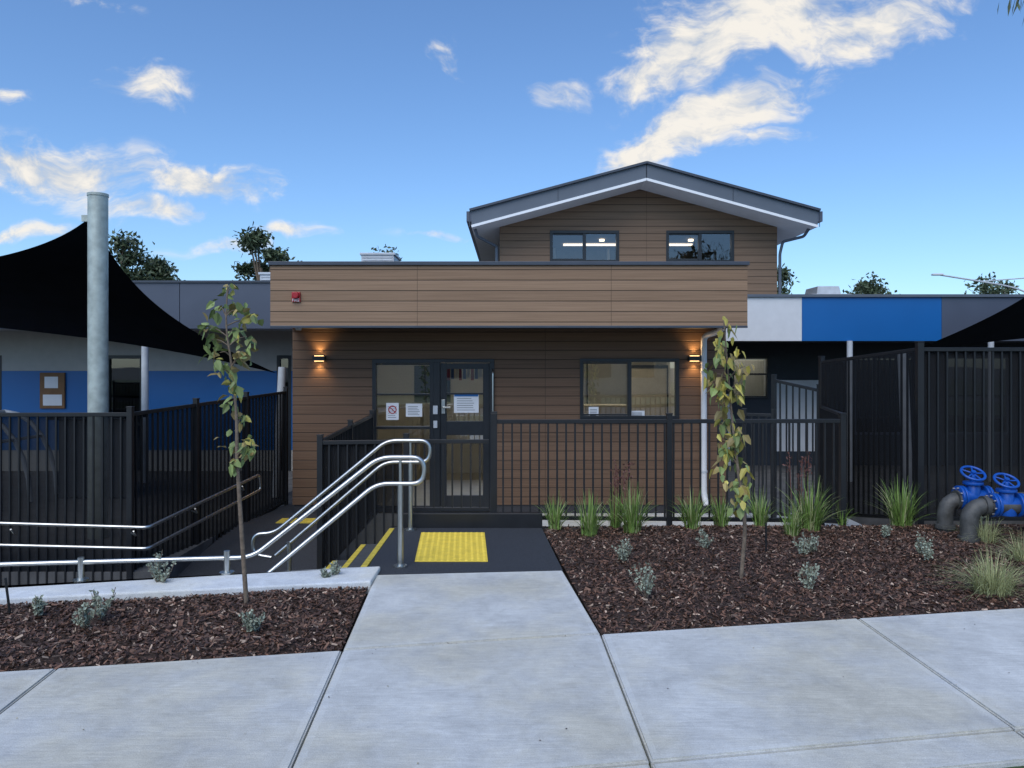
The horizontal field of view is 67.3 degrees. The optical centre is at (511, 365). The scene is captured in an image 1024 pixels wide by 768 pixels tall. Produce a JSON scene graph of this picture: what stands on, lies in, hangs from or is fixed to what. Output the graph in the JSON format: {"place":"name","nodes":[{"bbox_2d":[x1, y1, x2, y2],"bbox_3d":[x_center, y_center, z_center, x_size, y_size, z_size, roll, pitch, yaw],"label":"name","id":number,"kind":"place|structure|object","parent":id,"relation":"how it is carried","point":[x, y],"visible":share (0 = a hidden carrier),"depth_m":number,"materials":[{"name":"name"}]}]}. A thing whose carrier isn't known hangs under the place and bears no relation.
{"place":"outdoors","nodes":[
{"label":"outdoors","id":0,"kind":"place"},
{"bbox_2d":[81,192,108,411],"bbox_3d":[-5.152,-0.001,9.500,0.322,4.241,0.244,0,0,0],"label":"shade sail pole","id":1,"kind":"object","parent":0,"point":[95,218],"visible":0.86,"depth_m":9.40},
{"bbox_2d":[0,222,274,372],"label":"shade sail","id":2,"kind":"object","parent":1,"relation":"attached to","point":[43,287],"visible":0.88,"depth_m":10.96,"materials":[{"name":"fabric"}]},
{"bbox_2d":[402,473,482,504],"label":"room floor","id":3,"kind":"structure","parent":0,"point":[457,485],"depth_m":13.30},
{"bbox_2d":[377,368,666,478],"bbox_3d":[-0.077,1.070,13.668,5.572,2.040,1.631,0,0,11],"label":"interior joinery","id":4,"kind":"object","parent":3,"relation":"on","point":[649,391],"visible":0.14,"depth_m":13.90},
{"bbox_2d":[415,532,487,561],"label":"tactile paving","id":5,"kind":"structure","parent":0,"point":[451,546],"depth_m":6.75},
{"bbox_2d":[344,528,599,650],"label":"entry path","id":6,"kind":"structure","parent":0,"point":[517,586],"depth_m":5.29,"materials":[{"name":"concrete"}]},
{"bbox_2d":[302,328,716,328],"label":"canopy soffit","id":7,"kind":"structure","parent":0,"point":[509,328],"depth_m":10.75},
{"bbox_2d":[0,608,1023,767],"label":"concrete footpath","id":8,"kind":"structure","parent":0,"point":[783,695],"depth_m":3.64,"materials":[{"name":"concrete"}]},
{"bbox_2d":[0,0,1023,293],"label":"sky","id":9,"kind":"structure","parent":0,"point":[341,129],"materials":[{"name":"blue"}]},
{"bbox_2d":[1,465,1023,585],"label":"play yard paving","id":10,"kind":"structure","parent":0,"point":[178,568],"depth_m":10.90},
{"bbox_2d":[141,346,148,410],"bbox_3d":[-6.584,0.694,13.839,0.120,2.811,0.198,0,0,0],"label":"verandah post","id":11,"kind":"object","parent":10,"relation":"on","point":[144,378],"depth_m":13.75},
{"bbox_2d":[0,331,292,470],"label":"wall","id":12,"kind":"structure","parent":10,"relation":"on","point":[28,351],"depth_m":15.50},
{"bbox_2d":[0,355,290,470],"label":"door frames","id":13,"kind":"structure","parent":12,"relation":"attached to","point":[279,357],"depth_m":15.49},
{"bbox_2d":[2,371,292,449],"bbox_3d":[-14.555,0.903,15.573,22.890,1.595,0.154,0,0,0],"label":"blue dado","id":14,"kind":"object","parent":12,"relation":"attached to","point":[20,391],"visible":0.29,"depth_m":15.50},
{"bbox_2d":[40,373,65,408],"bbox_3d":[-9.237,0.500,15.467,0.500,0.720,0.046,0,0,0],"label":"notice board","id":15,"kind":"object","parent":14,"relation":"attached to","point":[52,390],"visible":1,"depth_m":15.45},
{"bbox_2d":[112,359,287,411],"bbox_3d":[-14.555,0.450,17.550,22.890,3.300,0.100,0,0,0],"label":"glass door","id":16,"kind":"structure","parent":10,"relation":"on","point":[125,383],"depth_m":17.50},
{"bbox_2d":[134,387,288,569],"bbox_3d":[-3.663,1.359,9.765,0.063,2.082,3.768,0,0,8],"label":"tall metal fence","id":17,"kind":"object","parent":10,"relation":"on","point":[182,459],"visible":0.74,"depth_m":9.23,"materials":[{"name":"black"}]},
{"bbox_2d":[176,490,316,576],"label":"access ramp","id":18,"kind":"structure","parent":10,"relation":"on","point":[304,558],"depth_m":9.35,"materials":[{"name":"concrete"}]},
{"bbox_2d":[0,474,261,549],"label":"ramp handrail","id":19,"kind":"object","parent":18,"relation":"on","point":[125,526],"visible":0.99,"depth_m":7.62,"materials":[{"name":"silver metal"}]},
{"bbox_2d":[324,410,373,439],"bbox_3d":[-1.940,1.479,9.250,0.063,1.722,3.063,0,0,-1],"label":"metal fence","id":20,"kind":"object","parent":18,"relation":"on","point":[362,429],"visible":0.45,"depth_m":9.64,"materials":[{"name":"black"}]},
{"bbox_2d":[294,505,721,513],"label":"plinth","id":21,"kind":"structure","parent":10,"relation":"on","point":[507,508],"depth_m":10.92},
{"bbox_2d":[293,328,725,504],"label":"wall","id":22,"kind":"structure","parent":21,"relation":"on","point":[536,373],"depth_m":10.90,"materials":[{"name":"wood"}]},
{"bbox_2d":[372,359,433,511],"bbox_3d":[-1.545,0.989,10.938,0.870,2.162,0.105,0,0,0],"label":"sidelight frame","id":23,"kind":"object","parent":22,"relation":"attached to","point":[376,362],"visible":0.62,"depth_m":10.88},
{"bbox_2d":[386,403,398,419],"bbox_3d":[-1.697,0.649,10.920,0.176,0.241,0.008,0,0,0],"label":"no smoking sign","id":24,"kind":"object","parent":23,"relation":"attached to","point":[392,411],"visible":1,"depth_m":10.92,"materials":[{"name":"paper"}]},
{"bbox_2d":[406,404,421,416],"bbox_3d":[-1.391,0.631,10.922,0.232,0.186,0.004,0,0,0],"label":"paper notice","id":25,"kind":"object","parent":23,"relation":"attached to","point":[413,410],"visible":1,"depth_m":10.92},
{"bbox_2d":[376,359,493,511],"bbox_3d":[-1.087,0.999,10.938,1.675,2.182,0.105,0,0,0],"label":"door frame","id":26,"kind":"object","parent":22,"relation":"attached to","point":[444,429],"visible":0.88,"depth_m":10.91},
{"bbox_2d":[454,395,478,412],"bbox_3d":[-0.649,0.538,10.922,0.352,0.260,0.004,0,0,0],"label":"paper notice","id":27,"kind":"object","parent":26,"relation":"attached to","point":[466,404],"visible":1,"depth_m":10.92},
{"bbox_2d":[270,265,746,325],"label":"canopy cladding","id":28,"kind":"structure","parent":22,"relation":"attached to","point":[522,295],"depth_m":9.90,"materials":[{"name":"wood"}]},
{"bbox_2d":[268,261,749,327],"bbox_3d":[-0.040,-0.913,12.885,6.180,0.854,6.030,0,0,0],"label":"capping","id":29,"kind":"object","parent":28,"relation":"on","point":[747,263],"visible":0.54,"depth_m":9.87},
{"bbox_2d":[377,362,673,472],"bbox_3d":[-0.040,0.695,13.050,5.740,2.790,3.900,0,0,0],"label":"room lining","id":30,"kind":"object","parent":22,"relation":"attached to","point":[607,383],"depth_m":15.00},
{"bbox_2d":[447,369,481,379],"bbox_3d":[-0.718,0.110,11.610,0.525,0.220,0.020,0,0,0],"label":"bunting","id":31,"kind":"object","parent":30,"relation":"hanging from","point":[464,374],"visible":0.64,"depth_m":11.60,"materials":[{"name":"multicoloured plastic"}]},
{"bbox_2d":[580,359,678,418],"bbox_3d":[1.666,0.329,10.938,1.406,0.860,0.105,0,0,0],"label":"front window frame","id":32,"kind":"object","parent":22,"relation":"attached to","point":[628,362],"visible":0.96,"depth_m":10.88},
{"bbox_2d":[700,328,723,505],"bbox_3d":[2.797,0.700,10.717,0.382,2.536,0.131,0,0,40],"label":"downpipe","id":33,"kind":"object","parent":22,"relation":"attached to","point":[704,338],"visible":0.77,"depth_m":10.78,"materials":[{"name":"metal"}]},
{"bbox_2d":[847,341,852,356],"bbox_3d":[6.124,0.824,13.950,0.100,2.552,0.100,0,0,0],"label":"verandah post","id":34,"kind":"object","parent":10,"relation":"on","point":[849,348],"visible":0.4,"depth_m":13.91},
{"bbox_2d":[802,297,941,340],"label":"blue fascia","id":35,"kind":"structure","parent":34,"relation":"on","point":[871,318],"depth_m":14.00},
{"bbox_2d":[726,343,1023,464],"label":"wall","id":36,"kind":"structure","parent":10,"relation":"on","point":[793,361],"depth_m":16.20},
{"bbox_2d":[500,189,776,293],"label":"wall","id":37,"kind":"structure","parent":36,"relation":"on","point":[642,221],"depth_m":16.00,"materials":[{"name":"wood"}]},
{"bbox_2d":[550,230,618,260],"bbox_3d":[1.508,-2.476,16.038,1.440,0.672,0.105,0,0,0],"label":"window frame","id":38,"kind":"object","parent":37,"relation":"attached to","point":[570,232],"visible":0.91,"depth_m":15.98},
{"bbox_2d":[472,164,817,260],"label":"gable roof","id":39,"kind":"structure","parent":37,"relation":"on","point":[786,229],"depth_m":15.20,"materials":[{"name":"grey metal"}]},
{"bbox_2d":[471,178,817,227],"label":"soffit trim","id":40,"kind":"structure","parent":39,"relation":"attached to","point":[653,181],"depth_m":15.18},
{"bbox_2d":[466,211,822,260],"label":"gutters","id":41,"kind":"object","parent":39,"relation":"on","point":[477,251],"visible":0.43,"depth_m":15.42,"materials":[{"name":"metal"}]},
{"bbox_2d":[469,161,820,226],"bbox_3d":[2.619,-3.386,15.180,6.931,1.291,0.080,0,0,0],"label":"barge capping","id":42,"kind":"object","parent":39,"relation":"attached to","point":[733,186],"visible":1,"depth_m":15.14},
{"bbox_2d":[666,230,733,260],"bbox_3d":[3.912,-2.476,16.038,1.413,0.672,0.105,0,0,0],"label":"window frame","id":43,"kind":"object","parent":37,"relation":"attached to","point":[698,233],"visible":0.95,"depth_m":15.98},
{"bbox_2d":[778,229,809,293],"bbox_3d":[5.781,-2.045,15.748,0.077,1.490,0.694,0,0,-41],"label":"downpipe","id":44,"kind":"object","parent":37,"relation":"attached to","point":[780,253],"visible":0.93,"depth_m":15.95,"materials":[{"name":"grey metal"}]},
{"bbox_2d":[731,356,768,399],"bbox_3d":[5.019,0.254,16.238,0.798,0.921,0.105,0,0,0],"label":"side window frame","id":45,"kind":"object","parent":36,"relation":"attached to","point":[766,397],"visible":0.57,"depth_m":16.18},
{"bbox_2d":[734,359,765,395],"bbox_3d":[5.019,0.300,17.300,1.798,2.000,0.001,0,0,0],"label":"window","id":46,"kind":"structure","parent":45,"relation":"in","point":[755,385],"depth_m":17.30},
{"bbox_2d":[726,380,817,465],"bbox_3d":[4.766,1.201,16.189,3.451,1.798,0.019,0,0,0],"label":"pale panel","id":47,"kind":"object","parent":36,"relation":"attached to","point":[811,383],"visible":0.18,"depth_m":16.18,"materials":[{"name":"white paint"}]},
{"bbox_2d":[727,341,1023,342],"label":"soffit","id":48,"kind":"structure","parent":36,"relation":"attached to","point":[853,341],"depth_m":14.98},
{"bbox_2d":[924,298,1023,346],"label":"shade sail","id":49,"kind":"object","parent":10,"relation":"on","point":[1007,323],"visible":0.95,"depth_m":11.04,"materials":[{"name":"fabric"}]},
{"bbox_2d":[414,364,667,412],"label":"interior frames","id":50,"kind":"structure","parent":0,"point":[421,379],"depth_m":14.95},
{"bbox_2d":[553,234,729,259],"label":"window panes","id":51,"kind":"object","parent":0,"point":[719,242],"visible":0.2,"depth_m":18.55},
{"bbox_2d":[542,513,861,525],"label":"entry forecourt","id":52,"kind":"structure","parent":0,"point":[647,523],"depth_m":10.26,"materials":[{"name":"concrete"}]},
{"bbox_2d":[741,408,775,517],"bbox_3d":[3.370,1.369,10.500,0.458,1.562,0.063,0,0,30],"label":"metal fence","id":53,"kind":"object","parent":52,"relation":"on","point":[758,415],"visible":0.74,"depth_m":10.49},
{"bbox_2d":[771,374,817,517],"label":"metal gate","id":54,"kind":"structure","parent":52,"relation":"on","point":[774,381],"depth_m":10.18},
{"bbox_2d":[818,348,914,525],"bbox_3d":[4.047,0.905,8.814,0.063,2.190,1.677,0,0,-13],"label":"tall metal fence","id":55,"kind":"object","parent":52,"relation":"on","point":[872,396],"visible":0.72,"depth_m":8.63,"materials":[{"name":"black"}]},
{"bbox_3d":[-14.560,-1.384,19.050,22.880,0.050,9.900,0,0,0],"label":"roof","id":56,"kind":"object","parent":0,"visible":0},
{"bbox_2d":[0,283,292,328],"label":"fascia","id":57,"kind":"structure","parent":56,"relation":"attached to","point":[185,304],"depth_m":14.00,"materials":[{"name":"metal"}]},
{"bbox_2d":[132,280,269,282],"bbox_3d":[-14.560,-1.530,14.055,22.880,0.039,0.170,0,0,0],"label":"fascia capping","id":58,"kind":"object","parent":57,"relation":"on","point":[201,281],"depth_m":13.97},
{"bbox_2d":[360,253,399,260],"bbox_3d":[-3.060,-2.151,17.900,0.803,0.838,0.860,0,0,0],"label":"rooftop air conditioner","id":59,"kind":"object","parent":56,"relation":"on","point":[380,257],"visible":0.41,"depth_m":17.49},
{"bbox_3d":[14.515,-1.163,20.050,22.970,0.070,11.900,0,0,0],"label":"roof","id":60,"kind":"object","parent":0,"visible":0},
{"bbox_2d":[805,286,840,293],"bbox_3d":[7.057,-1.367,17.500,0.879,0.816,1.100,0,0,0],"label":"rooftop vent","id":61,"kind":"object","parent":60,"relation":"on","point":[825,290],"visible":0.25,"depth_m":17.14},
{"bbox_2d":[942,297,1023,340],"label":"grey fascia","id":62,"kind":"structure","parent":60,"relation":"attached to","point":[960,313],"depth_m":14.00,"materials":[{"name":"metal"}]},
{"bbox_2d":[747,294,1023,296],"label":"fascia capping","id":63,"kind":"object","parent":62,"relation":"on","point":[885,295],"depth_m":13.96,"materials":[{"name":"grey metal"}]},
{"bbox_2d":[726,297,801,340],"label":"white fascia","id":64,"kind":"structure","parent":63,"relation":"attached to","point":[774,318],"depth_m":14.00,"materials":[{"name":"paint"}]},
{"label":"ground","id":65,"kind":"structure","parent":0,"visible":0},
{"bbox_2d":[108,229,154,279],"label":"eucalyptus tree","id":66,"kind":"object","parent":65,"relation":"on","point":[127,259],"visible":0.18,"depth_m":55.05,"materials":[{"name":"green plant"}]},
{"bbox_2d":[136,254,180,279],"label":"eucalyptus tree","id":67,"kind":"object","parent":65,"relation":"on","point":[160,269],"visible":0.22,"depth_m":61.22,"materials":[{"name":"green plant"}]},
{"bbox_2d":[0,566,379,604],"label":"retaining wall","id":68,"kind":"structure","parent":65,"relation":"on","point":[353,577],"depth_m":5.52,"materials":[{"name":"concrete"}]},
{"bbox_2d":[146,560,175,582],"bbox_3d":[-2.549,1.510,5.583,0.201,0.203,0.144,0,0,0],"label":"shrub","id":69,"kind":"object","parent":68,"relation":"on","point":[160,576],"visible":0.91,"depth_m":5.57,"materials":[{"name":"green plant"}]},
{"bbox_2d":[230,221,294,279],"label":"eucalyptus tree","id":70,"kind":"object","parent":65,"relation":"on","point":[254,240],"visible":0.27,"depth_m":59.65,"materials":[{"name":"green plant"}]},
{"bbox_2d":[326,528,393,568],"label":"entry stairs","id":71,"kind":"structure","parent":65,"relation":"on","point":[363,555],"depth_m":7.06,"materials":[{"name":"concrete"}]},
{"bbox_2d":[0,455,425,582],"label":"stair handrail","id":72,"kind":"object","parent":71,"relation":"on","point":[82,562],"visible":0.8,"depth_m":5.94,"materials":[{"name":"silver metal"}]},
{"bbox_2d":[251,439,431,570],"bbox_3d":[-1.650,1.556,7.455,1.738,1.688,0.110,0,0,-4],"label":"stair handrail","id":73,"kind":"object","parent":71,"relation":"on","point":[288,545],"visible":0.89,"depth_m":7.46,"materials":[{"name":"silver metal"}]},
{"bbox_2d":[390,526,922,532],"bbox_3d":[3.390,2.060,7.690,9.220,0.880,0.140,0,0,0],"label":"retaining edge","id":74,"kind":"object","parent":65,"relation":"on","point":[594,526],"visible":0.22,"depth_m":7.70,"materials":[{"name":"concrete"}]},
{"bbox_2d":[316,434,401,568],"bbox_3d":[-1.522,1.504,7.700,0.859,1.632,0.063,0,0,0],"label":"metal fence","id":75,"kind":"object","parent":74,"relation":"on","point":[370,517],"visible":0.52,"depth_m":7.72,"materials":[{"name":"black"}]},
{"bbox_2d":[403,433,488,511],"bbox_3d":[-0.661,1.139,7.720,0.862,0.922,0.063,0,0,0],"label":"metal fence","id":76,"kind":"object","parent":74,"relation":"on","point":[434,442],"visible":0.81,"depth_m":7.71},
{"bbox_2d":[403,512,541,527],"bbox_3d":[-0.400,1.545,7.640,1.400,0.170,0.080,0,0,0],"label":"kerb upstand","id":77,"kind":"object","parent":74,"relation":"on","point":[477,519],"visible":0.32,"depth_m":7.60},
{"bbox_2d":[491,411,496,511],"bbox_3d":[-0.180,1.030,7.720,0.060,1.140,0.060,0,0,0],"label":"gate post","id":78,"kind":"object","parent":74,"relation":"on","point":[493,463],"visible":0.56,"depth_m":7.69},
{"bbox_2d":[341,525,1017,654],"bbox_3d":[11.398,2.080,7.330,37.517,0.840,3.483,0,0,-7],"label":"garden bed base","id":79,"kind":"object","parent":65,"relation":"on","point":[559,561],"visible":0.12,"depth_m":5.42,"materials":[{"name":"concrete"}]},
{"bbox_2d":[0,586,367,671],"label":"mulch bed","id":80,"kind":"object","parent":79,"relation":"on","point":[167,629],"visible":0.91,"depth_m":4.67,"materials":[{"name":"wood"}]},
{"bbox_2d":[32,595,46,616],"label":"shrub","id":81,"kind":"object","parent":80,"relation":"on","point":[38,607],"visible":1,"depth_m":4.92,"materials":[{"name":"green plant"}]},
{"bbox_2d":[72,596,99,629],"bbox_3d":[-2.590,1.515,4.691,0.124,0.192,0.150,0,0,34],"label":"shrub","id":82,"kind":"object","parent":80,"relation":"on","point":[84,618],"visible":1,"depth_m":4.68,"materials":[{"name":"green plant"}]},
{"bbox_2d":[88,587,115,620],"bbox_3d":[-2.597,1.512,4.886,0.204,0.199,0.139,0,0,44],"label":"shrub","id":83,"kind":"object","parent":80,"relation":"on","point":[102,608],"visible":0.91,"depth_m":4.87,"materials":[{"name":"green plant"}]},
{"bbox_2d":[197,283,263,603],"bbox_3d":[-1.901,0.534,5.229,0.414,2.193,0.368,0,0,0],"label":"sapling tree","id":84,"kind":"object","parent":80,"relation":"on","point":[236,447],"visible":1,"depth_m":5.21,"materials":[{"name":"green plant"}]},
{"bbox_2d":[239,609,264,632],"bbox_3d":[-1.560,1.538,4.603,0.144,0.148,0.123,0,0,0],"label":"shrub","id":85,"kind":"object","parent":80,"relation":"on","point":[250,624],"visible":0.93,"depth_m":4.61,"materials":[{"name":"green plant"}]},
{"bbox_2d":[491,413,846,525],"bbox_3d":[1.585,1.104,7.760,3.594,1.252,0.063,0,0,-1],"label":"metal fence","id":86,"kind":"object","parent":79,"relation":"on","point":[668,421],"visible":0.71,"depth_m":7.75,"materials":[{"name":"metal"}]},
{"bbox_2d":[543,523,1023,634],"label":"mulch bed","id":87,"kind":"object","parent":79,"relation":"on","point":[868,571],"visible":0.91,"depth_m":5.91,"materials":[{"name":"wood"}]},
{"bbox_2d":[535,493,572,529],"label":"lomandra grass","id":88,"kind":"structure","parent":87,"relation":"on","point":[554,520],"depth_m":7.56,"materials":[{"name":"plant"}]},
{"bbox_2d":[564,488,618,536],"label":"lomandra grass","id":89,"kind":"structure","parent":87,"relation":"on","point":[589,524],"depth_m":7.26,"materials":[{"name":"plant"}]},
{"bbox_2d":[602,486,622,527],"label":"lomandra grass","id":90,"kind":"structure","parent":87,"relation":"on","point":[616,523],"depth_m":7.62,"materials":[{"name":"plant"}]},
{"bbox_2d":[611,538,632,562],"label":"shrub","id":91,"kind":"object","parent":87,"relation":"on","point":[623,552],"visible":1,"depth_m":6.29,"materials":[{"name":"green plant"}]},
{"bbox_2d":[610,459,634,522],"bbox_3d":[1.098,1.264,7.655,0.258,0.674,0.240,0,0,0],"label":"kangaroo paw plant","id":92,"kind":"object","parent":87,"relation":"on","point":[618,477],"visible":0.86,"depth_m":7.67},
{"bbox_2d":[600,481,661,533],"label":"lomandra grass","id":93,"kind":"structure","parent":87,"relation":"on","point":[632,524],"depth_m":7.37,"materials":[{"name":"plant"}]},
{"bbox_2d":[628,562,655,598],"bbox_3d":[0.899,1.478,5.312,0.172,0.266,0.261,0,0,-36],"label":"shrub","id":94,"kind":"object","parent":87,"relation":"on","point":[646,584],"visible":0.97,"depth_m":5.32,"materials":[{"name":"green plant"}]},
{"bbox_2d":[663,491,722,528],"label":"lomandra grass","id":95,"kind":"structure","parent":87,"relation":"on","point":[691,516],"depth_m":7.56,"materials":[{"name":"plant"}]},
{"bbox_2d":[695,494,738,526],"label":"lomandra grass","id":96,"kind":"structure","parent":87,"relation":"on","point":[720,512],"depth_m":7.69,"materials":[{"name":"plant"}]},
{"bbox_2d":[703,316,754,577],"bbox_3d":[1.647,0.629,5.846,0.364,2.005,0.418,0,0,0],"label":"sapling tree","id":97,"kind":"object","parent":87,"relation":"on","point":[734,443],"visible":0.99,"depth_m":5.82,"materials":[{"name":"green plant"}]},
{"bbox_2d":[746,485,773,526],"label":"lomandra grass","id":98,"kind":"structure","parent":87,"relation":"on","point":[759,513],"depth_m":7.64,"materials":[{"name":"plant"}]},
{"bbox_2d":[782,450,811,515],"bbox_3d":[2.860,1.220,7.672,0.191,0.761,0.264,0,0,-30],"label":"kangaroo paw plant","id":99,"kind":"object","parent":87,"relation":"on","point":[808,470],"visible":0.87,"depth_m":7.64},
{"bbox_2d":[774,502,819,536],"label":"lomandra grass","id":100,"kind":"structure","parent":87,"relation":"on","point":[791,527],"depth_m":7.22,"materials":[{"name":"plant"}]},
{"bbox_2d":[795,561,819,589],"bbox_3d":[2.130,1.500,5.482,0.149,0.224,0.200,0,0,-18],"label":"shrub","id":101,"kind":"object","parent":87,"relation":"on","point":[809,581],"visible":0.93,"depth_m":5.47,"materials":[{"name":"green plant"}]},
{"bbox_2d":[777,474,852,531],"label":"lomandra grass","id":102,"kind":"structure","parent":87,"relation":"on","point":[813,516],"depth_m":7.47,"materials":[{"name":"plant"}]},
{"bbox_2d":[867,475,933,526],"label":"lomandra grass","id":103,"kind":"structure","parent":87,"relation":"on","point":[903,514],"depth_m":7.66,"materials":[{"name":"plant"}]},
{"bbox_2d":[920,543,1023,603],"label":"ornamental grass","id":104,"kind":"object","parent":87,"relation":"on","point":[1001,586],"depth_m":5.38,"materials":[{"name":"plant"}]},
{"bbox_2d":[934,465,1023,542],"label":"backflow valve assembly","id":105,"kind":"object","parent":87,"relation":"on","point":[974,500],"visible":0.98,"depth_m":6.94,"materials":[{"name":"blue metal"}]},
{"bbox_2d":[948,516,1016,543],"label":"ornamental grass","id":106,"kind":"object","parent":87,"relation":"on","point":[985,538],"depth_m":6.88,"materials":[{"name":"plant"}]},
{"bbox_2d":[978,532,1023,561],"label":"ornamental grass","id":107,"kind":"object","parent":87,"relation":"on","point":[1017,554],"depth_m":6.24,"materials":[{"name":"plant"}]},
{"bbox_2d":[820,406,841,523],"bbox_3d":[3.605,1.220,8.700,0.038,1.479,1.878,0,0,16],"label":"tall metal fence","id":108,"kind":"object","parent":79,"relation":"on","point":[827,413],"visible":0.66,"depth_m":8.66,"materials":[{"name":"black"}]},
{"bbox_2d":[914,341,1023,524],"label":"tall metal fence","id":109,"kind":"object","parent":79,"relation":"on","point":[969,405],"visible":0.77,"depth_m":8.02,"materials":[{"name":"black"}]},
{"bbox_2d":[777,263,798,293],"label":"eucalyptus tree","id":110,"kind":"object","parent":65,"relation":"on","point":[785,275],"visible":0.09,"depth_m":59.58,"materials":[{"name":"green plant"}]},
{"bbox_2d":[842,271,896,293],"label":"eucalyptus tree","id":111,"kind":"object","parent":65,"relation":"on","point":[867,287],"visible":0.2,"depth_m":79.29,"materials":[{"name":"green plant"}]},
{"bbox_2d":[931,273,1023,291],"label":"street lamp","id":112,"kind":"object","parent":65,"relation":"on","point":[942,274],"visible":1,"depth_m":44.96,"materials":[{"name":"metal"}]},
{"bbox_2d":[964,272,1019,293],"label":"eucalyptus tree","id":113,"kind":"object","parent":65,"relation":"on","point":[984,288],"visible":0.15,"depth_m":69.54,"materials":[{"name":"green plant"}]},
{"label":"lower path","id":114,"kind":"structure","parent":0,"visible":0},
{"bbox_2d":[0,406,134,585],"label":"tall metal fence","id":115,"kind":"object","parent":114,"relation":"on","point":[74,468],"visible":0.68,"depth_m":7.92,"materials":[{"name":"black"}]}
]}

